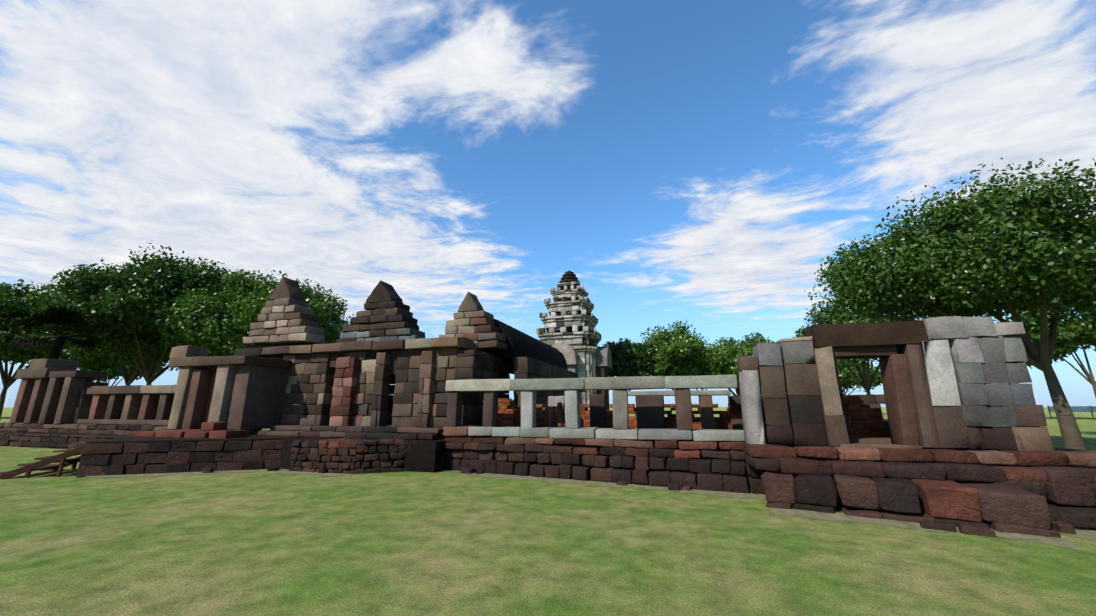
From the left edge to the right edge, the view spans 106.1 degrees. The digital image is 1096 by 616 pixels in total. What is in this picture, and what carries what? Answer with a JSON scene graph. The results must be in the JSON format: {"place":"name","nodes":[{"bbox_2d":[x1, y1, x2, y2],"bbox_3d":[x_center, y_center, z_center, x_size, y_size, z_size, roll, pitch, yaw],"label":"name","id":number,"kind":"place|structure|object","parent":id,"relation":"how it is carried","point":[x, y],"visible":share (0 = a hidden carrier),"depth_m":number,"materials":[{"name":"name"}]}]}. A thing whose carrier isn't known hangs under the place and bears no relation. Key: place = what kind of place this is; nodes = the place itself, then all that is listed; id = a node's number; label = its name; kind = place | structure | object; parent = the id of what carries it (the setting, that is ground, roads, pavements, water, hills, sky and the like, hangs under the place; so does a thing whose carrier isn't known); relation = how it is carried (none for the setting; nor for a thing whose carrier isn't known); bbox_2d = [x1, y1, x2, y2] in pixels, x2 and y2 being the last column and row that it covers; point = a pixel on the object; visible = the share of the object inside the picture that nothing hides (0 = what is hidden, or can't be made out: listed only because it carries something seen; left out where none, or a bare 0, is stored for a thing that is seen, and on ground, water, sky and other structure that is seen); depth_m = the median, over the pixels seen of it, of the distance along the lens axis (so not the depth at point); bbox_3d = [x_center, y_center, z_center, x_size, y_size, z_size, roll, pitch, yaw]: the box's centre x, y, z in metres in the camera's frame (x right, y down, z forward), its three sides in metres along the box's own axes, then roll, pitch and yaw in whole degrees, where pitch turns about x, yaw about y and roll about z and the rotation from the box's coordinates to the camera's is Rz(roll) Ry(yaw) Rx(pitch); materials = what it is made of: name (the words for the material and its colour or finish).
{"place":"outdoors","nodes":[
{"label":"outdoors","id":0,"kind":"place"},
{"bbox_2d":[0,407,1095,615],"bbox_3d":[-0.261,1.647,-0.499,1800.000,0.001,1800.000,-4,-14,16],"label":"ground","id":1,"kind":"structure","parent":0,"point":[407,543],"depth_m":4.90,"materials":[{"name":"green plant"}]},
{"bbox_2d":[0,441,87,478],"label":"wooden steps","id":2,"kind":"structure","parent":1,"relation":"on","point":[63,459],"depth_m":10.34,"materials":[{"name":"brown wood"}]},
{"bbox_2d":[0,279,104,419],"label":"tree","id":3,"kind":"object","parent":1,"relation":"on","point":[14,304],"visible":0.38,"depth_m":39.51,"materials":[{"name":"green plant"}]},
{"bbox_2d":[0,297,106,358],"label":"palm","id":4,"kind":"object","parent":1,"relation":"on","point":[75,320],"visible":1,"depth_m":26.67,"materials":[{"name":"green plant"}]},
{"bbox_2d":[16,291,220,384],"bbox_3d":[-40.825,3.915,40.792,14.384,15.334,16.759,8,-16,-32],"label":"tree","id":5,"kind":"object","parent":1,"relation":"on","point":[129,379],"visible":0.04,"depth_m":39.20,"materials":[{"name":"green plant"}]},
{"bbox_2d":[77,360,165,385],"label":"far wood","id":6,"kind":"object","parent":1,"relation":"on","point":[112,373],"visible":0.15,"depth_m":76.03,"materials":[{"name":"green plant"}]},
{"bbox_2d":[0,359,261,448],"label":"stone colonnade","id":7,"kind":"object","parent":1,"relation":"on","point":[61,404],"visible":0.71,"depth_m":18.48,"materials":[{"name":"stone"}]},
{"bbox_2d":[26,241,260,384],"bbox_3d":[-31.914,2.691,34.010,14.814,14.578,15.125,-4,-14,16],"label":"tree","id":8,"kind":"object","parent":1,"relation":"on","point":[130,301],"visible":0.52,"depth_m":30.64,"materials":[{"name":"green plant"}]},
{"bbox_2d":[76,430,320,476],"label":"terrace","id":9,"kind":"structure","parent":1,"relation":"on","point":[147,455],"depth_m":11.08,"materials":[{"name":"stone"}]},
{"bbox_2d":[152,269,343,355],"bbox_3d":[-23.586,3.510,34.158,13.718,13.057,11.342,5,-14,-20],"label":"tree","id":10,"kind":"object","parent":1,"relation":"on","point":[209,320],"visible":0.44,"depth_m":31.00,"materials":[{"name":"green plant"}]},
{"bbox_2d":[208,279,354,356],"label":"tree","id":11,"kind":"object","parent":1,"relation":"on","point":[337,313],"visible":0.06,"depth_m":52.23,"materials":[{"name":"green plant"}]},
{"bbox_2d":[132,276,577,473],"bbox_3d":[-5.812,2.706,17.071,11.780,6.755,12.020,-4,-14,16],"label":"temple gateway","id":12,"kind":"object","parent":1,"relation":"on","point":[325,392],"visible":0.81,"depth_m":13.42,"materials":[{"name":"stone"}]},
{"bbox_2d":[536,270,611,413],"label":"prang","id":13,"kind":"structure","parent":1,"relation":"on","point":[571,334],"depth_m":33.31,"materials":[{"name":"stone"}]},
{"bbox_2d":[76,467,1075,536],"bbox_3d":[-0.897,3.870,8.865,21.410,0.267,3.716,-4,-14,16],"label":"rubble","id":14,"kind":"object","parent":1,"relation":"on","point":[986,531],"visible":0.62,"depth_m":5.83,"materials":[{"name":"brown stone"}]},
{"bbox_2d":[66,469,1095,551],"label":"earth strips","id":15,"kind":"object","parent":1,"relation":"on","point":[1087,535],"visible":0.75,"depth_m":7.08,"materials":[{"name":"brown soil"}]},
{"bbox_2d":[443,374,764,494],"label":"stone gallery wall","id":16,"kind":"structure","parent":1,"relation":"on","point":[650,443],"depth_m":10.45,"materials":[{"name":"stone"}]},
{"bbox_2d":[599,338,664,390],"bbox_3d":[7.152,7.203,39.743,8.222,8.466,7.397,-4,-14,16],"label":"tree","id":17,"kind":"object","parent":1,"relation":"on","point":[626,354],"visible":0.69,"depth_m":38.02,"materials":[{"name":"green plant"}]},
{"bbox_2d":[633,320,728,389],"bbox_3d":[12.840,6.339,39.816,9.114,10.184,9.336,-4,-14,16],"label":"tree","id":18,"kind":"object","parent":1,"relation":"on","point":[679,353],"visible":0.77,"depth_m":38.09,"materials":[{"name":"green plant"}]},
{"bbox_2d":[695,332,774,395],"bbox_3d":[18.101,6.811,39.371,9.340,9.052,11.337,6,-15,-23],"label":"tree","id":19,"kind":"object","parent":1,"relation":"on","point":[728,353],"visible":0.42,"depth_m":37.53,"materials":[{"name":"green plant"}]},
{"bbox_2d":[793,292,916,393],"bbox_3d":[28.979,4.298,37.977,11.095,13.292,11.963,-4,-14,16],"label":"tree","id":20,"kind":"object","parent":1,"relation":"on","point":[829,318],"visible":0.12,"depth_m":37.84,"materials":[{"name":"green plant"}]},
{"bbox_2d":[837,360,881,394],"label":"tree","id":21,"kind":"object","parent":1,"relation":"on","point":[847,379],"visible":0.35,"depth_m":85.34,"materials":[{"name":"green plant"}]},
{"bbox_2d":[728,316,1095,537],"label":"stone doorway structure","id":22,"kind":"object","parent":1,"relation":"on","point":[959,434],"visible":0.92,"depth_m":7.54,"materials":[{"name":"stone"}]},
{"bbox_2d":[804,158,1095,449],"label":"tree","id":23,"kind":"object","parent":1,"relation":"on","point":[1036,249],"visible":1,"depth_m":15.58,"materials":[{"name":"green plant"}]},
{"bbox_2d":[1005,305,1095,397],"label":"tree","id":24,"kind":"object","parent":1,"relation":"on","point":[1071,338],"visible":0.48,"depth_m":51.77,"materials":[{"name":"green plant"}]},
{"bbox_2d":[1067,307,1095,318],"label":"tree","id":25,"kind":"object","parent":1,"relation":"on","point":[1093,312],"depth_m":21.45,"materials":[{"name":"green plant"}]},
{"bbox_2d":[0,0,1095,406],"label":"sky","id":26,"kind":"structure","parent":0,"point":[698,162],"materials":[{"name":"blue"}]},
{"bbox_2d":[1047,406,1095,418],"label":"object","id":27,"kind":"structure","parent":0,"point":[1091,409],"depth_m":58.75,"materials":[{"name":"paint"}]}
]}

